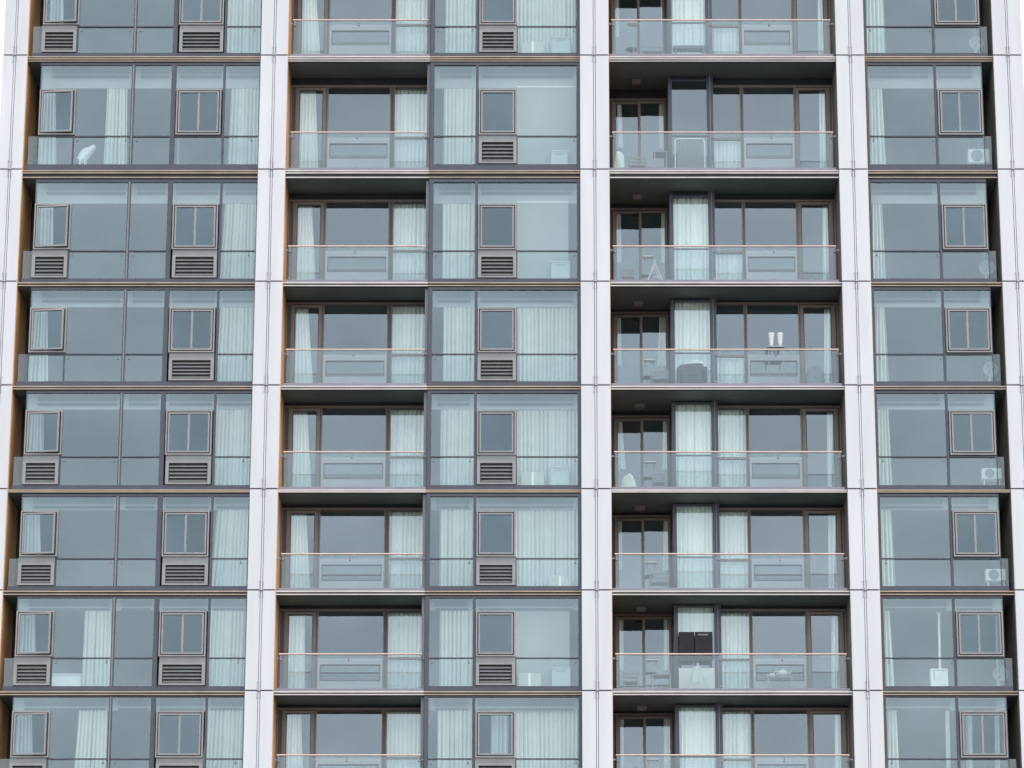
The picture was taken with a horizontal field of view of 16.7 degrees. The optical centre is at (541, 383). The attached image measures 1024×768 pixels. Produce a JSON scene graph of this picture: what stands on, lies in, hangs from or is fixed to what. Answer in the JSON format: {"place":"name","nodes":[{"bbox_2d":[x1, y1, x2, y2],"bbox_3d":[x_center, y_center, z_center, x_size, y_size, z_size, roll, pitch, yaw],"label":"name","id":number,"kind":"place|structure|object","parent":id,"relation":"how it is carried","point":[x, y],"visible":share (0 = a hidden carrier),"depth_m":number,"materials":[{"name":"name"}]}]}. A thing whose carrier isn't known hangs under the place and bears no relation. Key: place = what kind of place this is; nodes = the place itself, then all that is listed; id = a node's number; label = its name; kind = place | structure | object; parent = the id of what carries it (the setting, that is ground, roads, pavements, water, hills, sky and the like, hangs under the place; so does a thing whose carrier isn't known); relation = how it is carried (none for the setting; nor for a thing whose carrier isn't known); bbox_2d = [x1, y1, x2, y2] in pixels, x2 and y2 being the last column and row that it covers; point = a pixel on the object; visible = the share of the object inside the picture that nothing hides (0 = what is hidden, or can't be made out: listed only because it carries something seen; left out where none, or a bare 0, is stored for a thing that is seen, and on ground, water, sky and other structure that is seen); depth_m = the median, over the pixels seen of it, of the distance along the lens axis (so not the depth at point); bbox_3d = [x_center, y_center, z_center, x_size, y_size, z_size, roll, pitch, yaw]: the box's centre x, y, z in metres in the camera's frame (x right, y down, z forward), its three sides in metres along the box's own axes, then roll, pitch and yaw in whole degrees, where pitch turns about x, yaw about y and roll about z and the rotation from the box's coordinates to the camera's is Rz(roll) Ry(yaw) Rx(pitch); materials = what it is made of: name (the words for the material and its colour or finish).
{"place":"outdoors","nodes":[
{"label":"outdoors","id":0,"kind":"place"},
{"bbox_2d":[679,632,712,667],"bbox_3d":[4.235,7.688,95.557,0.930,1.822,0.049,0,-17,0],"label":"cabinet","id":1,"kind":"object","parent":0,"point":[703,642],"visible":1,"depth_m":95.70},
{"label":"ground","id":2,"kind":"structure","parent":0,"visible":0},
{"bbox_2d":[0,0,1023,767],"bbox_3d":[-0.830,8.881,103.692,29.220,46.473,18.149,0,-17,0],"label":"apartment tower","id":3,"kind":"structure","parent":2,"relation":"on","point":[126,286],"depth_m":98.90,"materials":[{"name":"glass"}]},
{"bbox_2d":[28,311,47,380],"bbox_3d":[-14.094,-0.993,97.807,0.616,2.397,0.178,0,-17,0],"label":"curtain","id":4,"kind":"object","parent":3,"relation":"hanging from","point":[38,368],"visible":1,"depth_m":97.76,"materials":[{"name":"fabric"}]},
{"bbox_2d":[38,88,55,163],"bbox_3d":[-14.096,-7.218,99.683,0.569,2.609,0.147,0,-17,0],"label":"curtain","id":5,"kind":"object","parent":3,"relation":"hanging from","point":[46,150],"visible":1,"depth_m":99.64,"materials":[{"name":"fabric"}]},
{"bbox_2d":[74,710,107,767],"bbox_3d":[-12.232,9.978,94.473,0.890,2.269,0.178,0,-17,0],"label":"curtain","id":6,"kind":"object","parent":3,"relation":"hanging from","point":[91,735],"visible":1,"depth_m":94.53,"materials":[{"name":"fabric"}]},
{"bbox_2d":[81,610,111,685],"bbox_3d":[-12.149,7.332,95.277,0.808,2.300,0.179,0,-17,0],"label":"curtain","id":7,"kind":"object","parent":3,"relation":"hanging from","point":[97,638],"visible":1,"depth_m":95.26,"materials":[{"name":"fabric"}]},
{"bbox_2d":[104,88,126,163],"bbox_3d":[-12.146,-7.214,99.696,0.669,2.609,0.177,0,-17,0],"label":"curtain","id":8,"kind":"object","parent":3,"relation":"hanging from","point":[115,150],"visible":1,"depth_m":99.69,"materials":[{"name":"fabric"}]},
{"bbox_2d":[155,711,203,757],"bbox_3d":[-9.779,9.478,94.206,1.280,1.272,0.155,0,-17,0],"label":"casement window","id":9,"kind":"structure","parent":3,"relation":"in","point":[158,713],"depth_m":94.14,"materials":[{"name":"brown metal"}]},
{"bbox_2d":[158,611,206,656],"bbox_3d":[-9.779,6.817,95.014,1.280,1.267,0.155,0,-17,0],"label":"casement window","id":10,"kind":"structure","parent":3,"relation":"in","point":[204,613],"depth_m":94.96,"materials":[{"name":"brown metal"}]},
{"bbox_2d":[162,511,209,557],"bbox_3d":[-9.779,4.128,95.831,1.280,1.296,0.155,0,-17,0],"label":"casement window","id":11,"kind":"structure","parent":3,"relation":"in","point":[207,513],"depth_m":95.75,"materials":[{"name":"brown metal"}]},
{"bbox_2d":[165,410,212,455],"bbox_3d":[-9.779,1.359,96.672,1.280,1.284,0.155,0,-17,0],"label":"casement window","id":12,"kind":"structure","parent":3,"relation":"in","point":[168,412],"depth_m":96.62,"materials":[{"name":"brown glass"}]},
{"bbox_2d":[168,307,215,352],"bbox_3d":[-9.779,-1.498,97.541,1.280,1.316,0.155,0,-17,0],"label":"casement window","id":13,"kind":"structure","parent":3,"relation":"in","point":[172,309],"depth_m":97.47,"materials":[{"name":"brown metal"}]},
{"bbox_2d":[172,204,218,250],"bbox_3d":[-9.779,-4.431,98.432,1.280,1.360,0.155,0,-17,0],"label":"casement window","id":14,"kind":"structure","parent":3,"relation":"in","point":[216,207],"depth_m":98.35,"materials":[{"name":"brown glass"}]},
{"bbox_2d":[175,89,221,135],"bbox_3d":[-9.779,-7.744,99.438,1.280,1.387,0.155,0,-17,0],"label":"casement window","id":15,"kind":"structure","parent":3,"relation":"in","point":[219,98],"depth_m":99.37,"materials":[{"name":"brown metal"}]},
{"bbox_2d":[203,710,242,767],"bbox_3d":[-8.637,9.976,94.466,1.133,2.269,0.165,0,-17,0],"label":"curtain","id":16,"kind":"object","parent":3,"relation":"hanging from","point":[225,734],"visible":1,"depth_m":94.53,"materials":[{"name":"fabric"}]},
{"bbox_2d":[205,611,245,685],"bbox_3d":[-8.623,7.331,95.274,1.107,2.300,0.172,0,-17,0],"label":"curtain","id":17,"kind":"object","parent":3,"relation":"hanging from","point":[227,633],"visible":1,"depth_m":95.27,"materials":[{"name":"fabric"}]},
{"bbox_2d":[211,510,248,585],"bbox_3d":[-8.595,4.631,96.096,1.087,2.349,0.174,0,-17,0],"label":"curtain","id":18,"kind":"object","parent":3,"relation":"hanging from","point":[231,535],"visible":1,"depth_m":96.07,"materials":[{"name":"fabric"}]},
{"bbox_2d":[214,410,250,484],"bbox_3d":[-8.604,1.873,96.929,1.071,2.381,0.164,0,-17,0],"label":"curtain","id":19,"kind":"object","parent":3,"relation":"hanging from","point":[233,429],"visible":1,"depth_m":96.93,"materials":[{"name":"fabric"}]},
{"bbox_2d":[217,307,253,380],"bbox_3d":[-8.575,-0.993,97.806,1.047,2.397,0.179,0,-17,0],"label":"curtain","id":20,"kind":"object","parent":3,"relation":"hanging from","point":[236,331],"visible":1,"depth_m":97.81,"materials":[{"name":"fabric"}]},
{"bbox_2d":[220,203,255,277],"bbox_3d":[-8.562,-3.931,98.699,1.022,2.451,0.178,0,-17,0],"label":"curtain","id":21,"kind":"object","parent":3,"relation":"hanging from","point":[239,231],"visible":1,"depth_m":98.69,"materials":[{"name":"fabric"}]},
{"bbox_2d":[228,88,258,163],"bbox_3d":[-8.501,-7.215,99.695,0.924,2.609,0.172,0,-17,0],"label":"curtain","id":22,"kind":"object","parent":3,"relation":"hanging from","point":[244,110],"visible":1,"depth_m":99.70,"materials":[{"name":"fabric"}]},
{"bbox_2d":[227,0,260,52],"bbox_3d":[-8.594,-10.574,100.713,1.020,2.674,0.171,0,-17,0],"label":"curtain","id":23,"kind":"object","parent":3,"relation":"hanging from","point":[243,13],"visible":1,"depth_m":100.59,"materials":[{"name":"fabric"}]},
{"bbox_2d":[286,715,302,767],"bbox_3d":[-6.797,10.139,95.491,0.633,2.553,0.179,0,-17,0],"label":"curtain","id":24,"kind":"object","parent":3,"relation":"hanging from","point":[294,737],"visible":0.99,"depth_m":95.55,"materials":[{"name":"fabric"}]},
{"bbox_2d":[288,616,305,687],"bbox_3d":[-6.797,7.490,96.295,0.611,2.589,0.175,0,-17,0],"label":"curtain","id":25,"kind":"object","parent":3,"relation":"hanging from","point":[296,671],"visible":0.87,"depth_m":96.27,"materials":[{"name":"fabric"}]},
{"bbox_2d":[290,514,309,587],"bbox_3d":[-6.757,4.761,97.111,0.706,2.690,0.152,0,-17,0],"label":"curtain","id":26,"kind":"object","parent":3,"relation":"hanging from","point":[299,571],"visible":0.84,"depth_m":97.09,"materials":[{"name":"fabric"}]},
{"bbox_2d":[292,412,310,486],"bbox_3d":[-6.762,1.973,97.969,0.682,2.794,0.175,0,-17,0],"label":"curtain","id":27,"kind":"object","parent":3,"relation":"hanging from","point":[301,475],"visible":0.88,"depth_m":97.95,"materials":[{"name":"fabric"}]},
{"bbox_2d":[294,309,312,382],"bbox_3d":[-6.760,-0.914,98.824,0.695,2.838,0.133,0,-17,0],"label":"curtain","id":28,"kind":"object","parent":3,"relation":"hanging from","point":[303,367],"visible":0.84,"depth_m":98.81,"materials":[{"name":"fabric"}]},
{"bbox_2d":[297,206,315,279],"bbox_3d":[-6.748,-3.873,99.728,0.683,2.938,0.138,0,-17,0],"label":"curtain","id":29,"kind":"object","parent":3,"relation":"hanging from","point":[305,263],"visible":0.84,"depth_m":99.73,"materials":[{"name":"fabric"}]},
{"bbox_2d":[299,92,317,167],"bbox_3d":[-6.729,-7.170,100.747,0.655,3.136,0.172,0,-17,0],"label":"curtain","id":30,"kind":"object","parent":3,"relation":"hanging from","point":[308,152],"visible":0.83,"depth_m":100.74,"materials":[{"name":"fabric"}]},
{"bbox_2d":[301,0,319,53],"bbox_3d":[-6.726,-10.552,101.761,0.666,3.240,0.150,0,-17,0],"label":"curtain","id":31,"kind":"object","parent":3,"relation":"hanging from","point":[310,37],"visible":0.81,"depth_m":101.66,"materials":[{"name":"fabric"}]},
{"bbox_2d":[276,705,420,767],"bbox_3d":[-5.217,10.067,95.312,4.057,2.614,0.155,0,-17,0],"label":"balcony window","id":32,"kind":"structure","parent":3,"relation":"in","point":[282,710],"depth_m":95.45,"materials":[{"name":"brown metal"}]},
{"bbox_2d":[278,606,421,687],"bbox_3d":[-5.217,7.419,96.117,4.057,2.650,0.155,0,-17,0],"label":"balcony window","id":33,"kind":"structure","parent":3,"relation":"in","point":[285,611],"depth_m":96.03,"materials":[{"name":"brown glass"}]},
{"bbox_2d":[280,505,422,587],"bbox_3d":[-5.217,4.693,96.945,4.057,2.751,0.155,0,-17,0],"label":"balcony window","id":34,"kind":"structure","parent":3,"relation":"in","point":[287,510],"depth_m":96.88,"materials":[{"name":"brown metal"}]},
{"bbox_2d":[282,403,423,486],"bbox_3d":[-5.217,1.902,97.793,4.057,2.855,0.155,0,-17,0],"label":"balcony window","id":35,"kind":"structure","parent":3,"relation":"in","point":[289,408],"depth_m":97.71,"materials":[{"name":"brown metal"}]},
{"bbox_2d":[285,301,424,382],"bbox_3d":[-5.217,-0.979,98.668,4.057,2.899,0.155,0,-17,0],"label":"balcony window","id":36,"kind":"structure","parent":3,"relation":"in","point":[291,306],"depth_m":98.60,"materials":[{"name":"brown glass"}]},
{"bbox_2d":[287,194,425,279],"bbox_3d":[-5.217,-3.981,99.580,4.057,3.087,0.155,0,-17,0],"label":"balcony window","id":37,"kind":"structure","parent":3,"relation":"in","point":[295,200],"depth_m":99.59,"materials":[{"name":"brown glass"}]},
{"bbox_2d":[289,78,426,167],"bbox_3d":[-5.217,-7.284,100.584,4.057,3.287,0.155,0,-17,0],"label":"balcony window","id":38,"kind":"structure","parent":3,"relation":"in","point":[298,85],"depth_m":100.61,"materials":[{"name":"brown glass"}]},
{"bbox_2d":[292,0,427,53],"bbox_3d":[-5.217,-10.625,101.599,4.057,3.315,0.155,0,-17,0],"label":"balcony window","id":39,"kind":"structure","parent":3,"relation":"in","point":[329,47],"depth_m":101.40,"materials":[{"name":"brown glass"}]},
{"bbox_2d":[386,712,420,767],"bbox_3d":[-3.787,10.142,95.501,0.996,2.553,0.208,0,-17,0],"label":"curtain","id":40,"kind":"object","parent":3,"relation":"hanging from","point":[403,732],"visible":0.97,"depth_m":95.59,"materials":[{"name":"fabric"}]},
{"bbox_2d":[387,613,421,687],"bbox_3d":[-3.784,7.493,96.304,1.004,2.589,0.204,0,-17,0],"label":"curtain","id":41,"kind":"object","parent":3,"relation":"hanging from","point":[404,632],"visible":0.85,"depth_m":96.31,"materials":[{"name":"fabric"}]},
{"bbox_2d":[389,512,422,587],"bbox_3d":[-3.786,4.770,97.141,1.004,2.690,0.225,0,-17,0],"label":"curtain","id":42,"kind":"object","parent":3,"relation":"hanging from","point":[406,533],"visible":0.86,"depth_m":97.15,"materials":[{"name":"fabric"}]},
{"bbox_2d":[390,410,423,486],"bbox_3d":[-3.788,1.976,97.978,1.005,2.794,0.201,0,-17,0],"label":"curtain","id":43,"kind":"object","parent":3,"relation":"hanging from","point":[407,430],"visible":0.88,"depth_m":98.00,"materials":[{"name":"fabric"}]},
{"bbox_2d":[391,307,424,382],"bbox_3d":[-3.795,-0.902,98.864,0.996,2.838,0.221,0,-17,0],"label":"curtain","id":44,"kind":"object","parent":3,"relation":"hanging from","point":[408,327],"visible":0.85,"depth_m":98.88,"materials":[{"name":"fabric"}]},
{"bbox_2d":[393,204,425,279],"bbox_3d":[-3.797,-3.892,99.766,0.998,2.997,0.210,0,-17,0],"label":"curtain","id":45,"kind":"object","parent":3,"relation":"hanging from","point":[409,226],"visible":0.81,"depth_m":99.78,"materials":[{"name":"fabric"}]},
{"bbox_2d":[394,90,426,167],"bbox_3d":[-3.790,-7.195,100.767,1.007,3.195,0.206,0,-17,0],"label":"curtain","id":46,"kind":"object","parent":3,"relation":"hanging from","point":[410,110],"visible":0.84,"depth_m":100.79,"materials":[{"name":"fabric"}]},
{"bbox_2d":[396,0,426,53],"bbox_3d":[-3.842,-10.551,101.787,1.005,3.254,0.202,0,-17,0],"label":"curtain","id":47,"kind":"object","parent":3,"relation":"hanging from","point":[410,40],"visible":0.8,"depth_m":101.69,"materials":[{"name":"fabric"}]},
{"bbox_2d":[437,710,471,767],"bbox_3d":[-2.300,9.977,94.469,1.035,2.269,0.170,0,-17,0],"label":"curtain","id":48,"kind":"object","parent":3,"relation":"hanging from","point":[454,734],"visible":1,"depth_m":94.54,"materials":[{"name":"fabric"}]},
{"bbox_2d":[439,510,472,585],"bbox_3d":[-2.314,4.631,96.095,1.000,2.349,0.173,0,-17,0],"label":"curtain","id":49,"kind":"object","parent":3,"relation":"hanging from","point":[456,533],"visible":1,"depth_m":96.08,"materials":[{"name":"fabric"}]},
{"bbox_2d":[439,610,472,685],"bbox_3d":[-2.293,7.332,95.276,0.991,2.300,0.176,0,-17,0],"label":"curtain","id":50,"kind":"object","parent":3,"relation":"hanging from","point":[456,634],"visible":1,"depth_m":95.27,"materials":[{"name":"fabric"}]},
{"bbox_2d":[440,410,473,484],"bbox_3d":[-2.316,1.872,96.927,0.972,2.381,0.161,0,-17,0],"label":"curtain","id":51,"kind":"object","parent":3,"relation":"hanging from","point":[457,432],"visible":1,"depth_m":96.92,"materials":[{"name":"fabric"}]},
{"bbox_2d":[442,203,474,277],"bbox_3d":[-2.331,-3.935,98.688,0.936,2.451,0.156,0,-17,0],"label":"curtain","id":52,"kind":"object","parent":3,"relation":"hanging from","point":[458,226],"visible":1,"depth_m":98.69,"materials":[{"name":"fabric"}]},
{"bbox_2d":[443,307,474,380],"bbox_3d":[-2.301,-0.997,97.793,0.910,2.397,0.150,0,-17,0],"label":"curtain","id":53,"kind":"object","parent":3,"relation":"hanging from","point":[458,329],"visible":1,"depth_m":97.81,"materials":[{"name":"fabric"}]},
{"bbox_2d":[443,88,475,163],"bbox_3d":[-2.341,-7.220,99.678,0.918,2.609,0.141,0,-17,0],"label":"curtain","id":54,"kind":"object","parent":3,"relation":"hanging from","point":[459,111],"visible":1,"depth_m":99.70,"materials":[{"name":"fabric"}]},
{"bbox_2d":[445,0,475,52],"bbox_3d":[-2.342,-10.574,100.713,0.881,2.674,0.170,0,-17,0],"label":"curtain","id":55,"kind":"object","parent":3,"relation":"hanging from","point":[459,13],"visible":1,"depth_m":100.60,"materials":[{"name":"fabric"}]},
{"bbox_2d":[517,201,567,277],"bbox_3d":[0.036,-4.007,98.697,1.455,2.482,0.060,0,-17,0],"label":"roller blind","id":56,"kind":"object","parent":3,"relation":"attached to","point":[542,225],"visible":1,"depth_m":98.75,"materials":[{"name":"fabric"}]},
{"bbox_2d":[515,610,569,685],"bbox_3d":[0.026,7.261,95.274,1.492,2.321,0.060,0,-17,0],"label":"roller blind","id":57,"kind":"object","parent":3,"relation":"attached to","point":[542,633],"visible":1,"depth_m":95.34,"materials":[{"name":"fabric"}]},
{"bbox_2d":[517,0,574,52],"bbox_3d":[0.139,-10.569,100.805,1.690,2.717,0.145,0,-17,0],"label":"curtain","id":58,"kind":"object","parent":3,"relation":"hanging from","point":[545,12],"visible":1,"depth_m":100.75,"materials":[{"name":"fabric"}]},
{"bbox_2d":[515,510,577,585],"bbox_3d":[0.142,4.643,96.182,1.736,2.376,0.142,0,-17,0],"label":"curtain","id":59,"kind":"object","parent":3,"relation":"hanging from","point":[547,534],"visible":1,"depth_m":96.20,"materials":[{"name":"fabric"}]},
{"bbox_2d":[517,86,575,163],"bbox_3d":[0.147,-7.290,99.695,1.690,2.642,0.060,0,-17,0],"label":"roller blind","id":60,"kind":"object","parent":3,"relation":"attached to","point":[546,110],"visible":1,"depth_m":99.75,"materials":[{"name":"fabric"}]},
{"bbox_2d":[515,711,577,767],"bbox_3d":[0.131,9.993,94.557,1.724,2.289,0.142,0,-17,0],"label":"curtain","id":61,"kind":"object","parent":3,"relation":"hanging from","point":[546,734],"visible":1,"depth_m":94.63,"materials":[{"name":"fabric"}]},
{"bbox_2d":[517,307,576,380],"bbox_3d":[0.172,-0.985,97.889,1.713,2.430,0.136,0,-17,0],"label":"curtain","id":62,"kind":"object","parent":3,"relation":"hanging from","point":[546,330],"visible":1,"depth_m":97.90,"materials":[{"name":"fabric"}]},
{"bbox_2d":[517,410,577,484],"bbox_3d":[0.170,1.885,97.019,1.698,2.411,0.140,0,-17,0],"label":"curtain","id":63,"kind":"object","parent":3,"relation":"hanging from","point":[547,432],"visible":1,"depth_m":97.07,"materials":[{"name":"fabric"}]},
{"bbox_2d":[609,90,666,167],"bbox_3d":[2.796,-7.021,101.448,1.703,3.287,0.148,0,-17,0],"label":"balcony window","id":64,"kind":"structure","parent":3,"relation":"in","point":[616,97],"depth_m":101.75,"materials":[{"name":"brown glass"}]},
{"bbox_2d":[610,204,667,281],"bbox_3d":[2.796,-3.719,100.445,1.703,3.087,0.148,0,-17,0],"label":"balcony window","id":65,"kind":"structure","parent":3,"relation":"in","point":[615,209],"depth_m":100.66,"materials":[{"name":"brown metal"}]},
{"bbox_2d":[610,310,669,382],"bbox_3d":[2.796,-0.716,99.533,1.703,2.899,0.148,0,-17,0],"label":"balcony window","id":66,"kind":"structure","parent":3,"relation":"in","point":[615,314],"depth_m":99.71,"materials":[{"name":"brown metal"}]},
{"bbox_2d":[611,412,670,486],"bbox_3d":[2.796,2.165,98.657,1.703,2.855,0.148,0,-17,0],"label":"balcony window","id":67,"kind":"structure","parent":3,"relation":"in","point":[615,416],"depth_m":98.86,"materials":[{"name":"brown metal"}]},
{"bbox_2d":[612,513,671,590],"bbox_3d":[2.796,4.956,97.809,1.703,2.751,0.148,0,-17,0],"label":"balcony window","id":68,"kind":"structure","parent":3,"relation":"in","point":[616,517],"depth_m":97.97,"materials":[{"name":"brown metal"}]},
{"bbox_2d":[612,613,672,687],"bbox_3d":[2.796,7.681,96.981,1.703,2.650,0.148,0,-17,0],"label":"balcony window","id":69,"kind":"structure","parent":3,"relation":"in","point":[616,617],"depth_m":97.11,"materials":[{"name":"brown metal"}]},
{"bbox_2d":[613,712,673,767],"bbox_3d":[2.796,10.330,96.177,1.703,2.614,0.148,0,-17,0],"label":"balcony window","id":70,"kind":"structure","parent":3,"relation":"in","point":[617,716],"depth_m":96.38,"materials":[{"name":"brown metal"}]},
{"bbox_2d":[672,0,704,53],"bbox_3d":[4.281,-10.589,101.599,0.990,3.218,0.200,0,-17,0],"label":"curtain","id":71,"kind":"object","parent":3,"relation":"hanging from","point":[688,34],"visible":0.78,"depth_m":101.51,"materials":[{"name":"fabric"}]},
{"bbox_2d":[674,138,704,167],"bbox_3d":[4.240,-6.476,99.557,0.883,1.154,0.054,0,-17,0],"label":"clothes rail","id":72,"kind":"object","parent":3,"relation":"on","point":[689,152],"visible":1,"depth_m":99.59,"materials":[{"name":"white fabric"}]},
{"bbox_2d":[673,198,708,279],"bbox_3d":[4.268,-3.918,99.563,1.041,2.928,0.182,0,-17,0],"label":"curtain","id":73,"kind":"object","parent":3,"relation":"hanging from","point":[690,221],"visible":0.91,"depth_m":99.60,"materials":[{"name":"fabric"}]},
{"bbox_2d":[675,303,710,382],"bbox_3d":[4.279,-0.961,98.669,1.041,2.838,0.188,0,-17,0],"label":"curtain","id":74,"kind":"object","parent":3,"relation":"hanging from","point":[692,325],"visible":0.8,"depth_m":98.77,"materials":[{"name":"fabric"}]},
{"bbox_2d":[676,405,711,486],"bbox_3d":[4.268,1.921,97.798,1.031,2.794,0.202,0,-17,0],"label":"curtain","id":75,"kind":"object","parent":3,"relation":"hanging from","point":[693,427],"visible":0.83,"depth_m":97.80,"materials":[{"name":"fabric"}]},
{"bbox_2d":[677,507,711,587],"bbox_3d":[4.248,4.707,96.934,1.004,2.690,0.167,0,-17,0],"label":"curtain","id":76,"kind":"object","parent":3,"relation":"hanging from","point":[694,529],"visible":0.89,"depth_m":96.96,"materials":[{"name":"fabric"}]},
{"bbox_2d":[678,608,712,633],"bbox_3d":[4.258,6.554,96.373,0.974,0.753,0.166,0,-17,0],"label":"curtain","id":77,"kind":"object","parent":3,"relation":"hanging from","point":[694,620],"visible":1,"depth_m":96.34,"materials":[{"name":"fabric"}]},
{"bbox_2d":[679,708,714,767],"bbox_3d":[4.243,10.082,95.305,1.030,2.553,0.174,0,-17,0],"label":"curtain","id":78,"kind":"object","parent":3,"relation":"hanging from","point":[696,730],"visible":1,"depth_m":95.40,"materials":[{"name":"fabric"}]},
{"bbox_2d":[718,410,745,486],"bbox_3d":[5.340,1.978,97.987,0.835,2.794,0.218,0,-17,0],"label":"curtain","id":79,"kind":"object","parent":3,"relation":"hanging from","point":[731,433],"visible":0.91,"depth_m":98.00,"materials":[{"name":"fabric"}]},
{"bbox_2d":[719,512,747,587],"bbox_3d":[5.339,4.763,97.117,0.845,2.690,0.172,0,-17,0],"label":"curtain","id":80,"kind":"object","parent":3,"relation":"hanging from","point":[733,532],"visible":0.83,"depth_m":97.13,"materials":[{"name":"fabric"}]},
{"bbox_2d":[721,613,748,687],"bbox_3d":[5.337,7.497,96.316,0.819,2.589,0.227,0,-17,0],"label":"curtain","id":81,"kind":"object","parent":3,"relation":"hanging from","point":[735,634],"visible":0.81,"depth_m":96.32,"materials":[{"name":"fabric"}]},
{"bbox_2d":[722,712,749,767],"bbox_3d":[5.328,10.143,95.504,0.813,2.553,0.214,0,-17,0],"label":"curtain","id":82,"kind":"object","parent":3,"relation":"hanging from","point":[736,732],"visible":0.95,"depth_m":95.59,"materials":[{"name":"fabric"}]},
{"bbox_2d":[712,0,830,53],"bbox_3d":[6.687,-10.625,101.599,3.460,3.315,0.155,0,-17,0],"label":"balcony window","id":83,"kind":"structure","parent":3,"relation":"in","point":[791,47],"depth_m":101.40,"materials":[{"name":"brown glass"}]},
{"bbox_2d":[713,78,833,167],"bbox_3d":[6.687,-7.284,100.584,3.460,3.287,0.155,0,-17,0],"label":"balcony window","id":84,"kind":"structure","parent":3,"relation":"in","point":[798,85],"depth_m":100.64,"materials":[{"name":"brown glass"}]},
{"bbox_2d":[715,194,836,279],"bbox_3d":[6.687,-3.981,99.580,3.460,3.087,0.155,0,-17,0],"label":"balcony window","id":85,"kind":"structure","parent":3,"relation":"in","point":[800,200],"depth_m":99.61,"materials":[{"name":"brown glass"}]},
{"bbox_2d":[716,301,839,382],"bbox_3d":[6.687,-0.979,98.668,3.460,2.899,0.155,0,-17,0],"label":"balcony window","id":86,"kind":"structure","parent":3,"relation":"in","point":[800,377],"depth_m":98.62,"materials":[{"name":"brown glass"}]},
{"bbox_2d":[718,403,842,486],"bbox_3d":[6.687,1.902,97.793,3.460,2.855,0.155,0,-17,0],"label":"balcony window","id":87,"kind":"structure","parent":3,"relation":"in","point":[804,408],"depth_m":97.71,"materials":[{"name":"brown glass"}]},
{"bbox_2d":[719,505,844,587],"bbox_3d":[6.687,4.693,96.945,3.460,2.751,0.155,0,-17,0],"label":"balcony window","id":88,"kind":"structure","parent":3,"relation":"in","point":[837,510],"depth_m":96.90,"materials":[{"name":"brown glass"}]},
{"bbox_2d":[721,606,847,687],"bbox_3d":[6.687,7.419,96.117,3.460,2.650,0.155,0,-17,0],"label":"balcony window","id":89,"kind":"structure","parent":3,"relation":"in","point":[840,611],"depth_m":96.08,"materials":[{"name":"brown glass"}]},
{"bbox_2d":[722,705,849,767],"bbox_3d":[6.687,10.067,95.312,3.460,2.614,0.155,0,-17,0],"label":"balcony window","id":90,"kind":"structure","parent":3,"relation":"in","point":[842,710],"depth_m":95.47,"materials":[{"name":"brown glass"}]},
{"bbox_2d":[867,0,885,52],"bbox_3d":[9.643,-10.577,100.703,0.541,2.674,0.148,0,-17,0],"label":"curtain","id":91,"kind":"object","parent":3,"relation":"hanging from","point":[875,35],"visible":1,"depth_m":100.59,"materials":[{"name":"fabric"}]},
{"bbox_2d":[869,88,885,163],"bbox_3d":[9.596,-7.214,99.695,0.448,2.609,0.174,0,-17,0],"label":"curtain","id":92,"kind":"object","parent":3,"relation":"hanging from","point":[877,150],"visible":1,"depth_m":99.69,"materials":[{"name":"fabric"}]},
{"bbox_2d":[875,307,888,380],"bbox_3d":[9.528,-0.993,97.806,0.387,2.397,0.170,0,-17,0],"label":"curtain","id":93,"kind":"object","parent":3,"relation":"hanging from","point":[882,373],"visible":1,"depth_m":97.80,"materials":[{"name":"fabric"}]},
{"bbox_2d":[877,410,891,484],"bbox_3d":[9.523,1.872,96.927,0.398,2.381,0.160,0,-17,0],"label":"curtain","id":94,"kind":"object","parent":3,"relation":"hanging from","point":[885,475],"visible":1,"depth_m":96.92,"materials":[{"name":"fabric"}]},
{"bbox_2d":[880,510,894,585],"bbox_3d":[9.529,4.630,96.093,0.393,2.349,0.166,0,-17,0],"label":"curtain","id":95,"kind":"object","parent":3,"relation":"hanging from","point":[888,574],"visible":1,"depth_m":96.08,"materials":[{"name":"fabric"}]},
{"bbox_2d":[937,89,983,135],"bbox_3d":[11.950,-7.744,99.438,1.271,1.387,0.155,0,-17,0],"label":"casement window","id":96,"kind":"structure","parent":3,"relation":"in","point":[939,96],"depth_m":99.37,"materials":[{"name":"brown metal"}]},
{"bbox_2d":[941,204,987,249],"bbox_3d":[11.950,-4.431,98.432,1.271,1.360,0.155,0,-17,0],"label":"casement window","id":97,"kind":"structure","parent":3,"relation":"in","point":[943,206],"depth_m":98.35,"materials":[{"name":"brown metal"}]},
{"bbox_2d":[945,307,991,352],"bbox_3d":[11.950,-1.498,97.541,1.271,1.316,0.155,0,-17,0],"label":"casement window","id":98,"kind":"structure","parent":3,"relation":"in","point":[947,309],"depth_m":97.49,"materials":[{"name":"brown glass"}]},
{"bbox_2d":[948,410,995,455],"bbox_3d":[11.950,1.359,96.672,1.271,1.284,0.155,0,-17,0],"label":"casement window","id":99,"kind":"structure","parent":3,"relation":"in","point":[951,412],"depth_m":96.62,"materials":[{"name":"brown metal"}]},
{"bbox_2d":[952,511,999,557],"bbox_3d":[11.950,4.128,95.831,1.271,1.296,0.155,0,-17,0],"label":"casement window","id":100,"kind":"structure","parent":3,"relation":"in","point":[956,554],"depth_m":95.75,"materials":[{"name":"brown metal"}]},
{"bbox_2d":[955,611,1003,656],"bbox_3d":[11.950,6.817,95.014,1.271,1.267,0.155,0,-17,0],"label":"casement window","id":101,"kind":"structure","parent":3,"relation":"in","point":[1000,613],"depth_m":94.93,"materials":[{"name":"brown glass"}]},
{"bbox_2d":[959,711,1007,757],"bbox_3d":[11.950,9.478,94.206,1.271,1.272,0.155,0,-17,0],"label":"casement window","id":102,"kind":"structure","parent":3,"relation":"in","point":[961,713],"depth_m":94.13,"materials":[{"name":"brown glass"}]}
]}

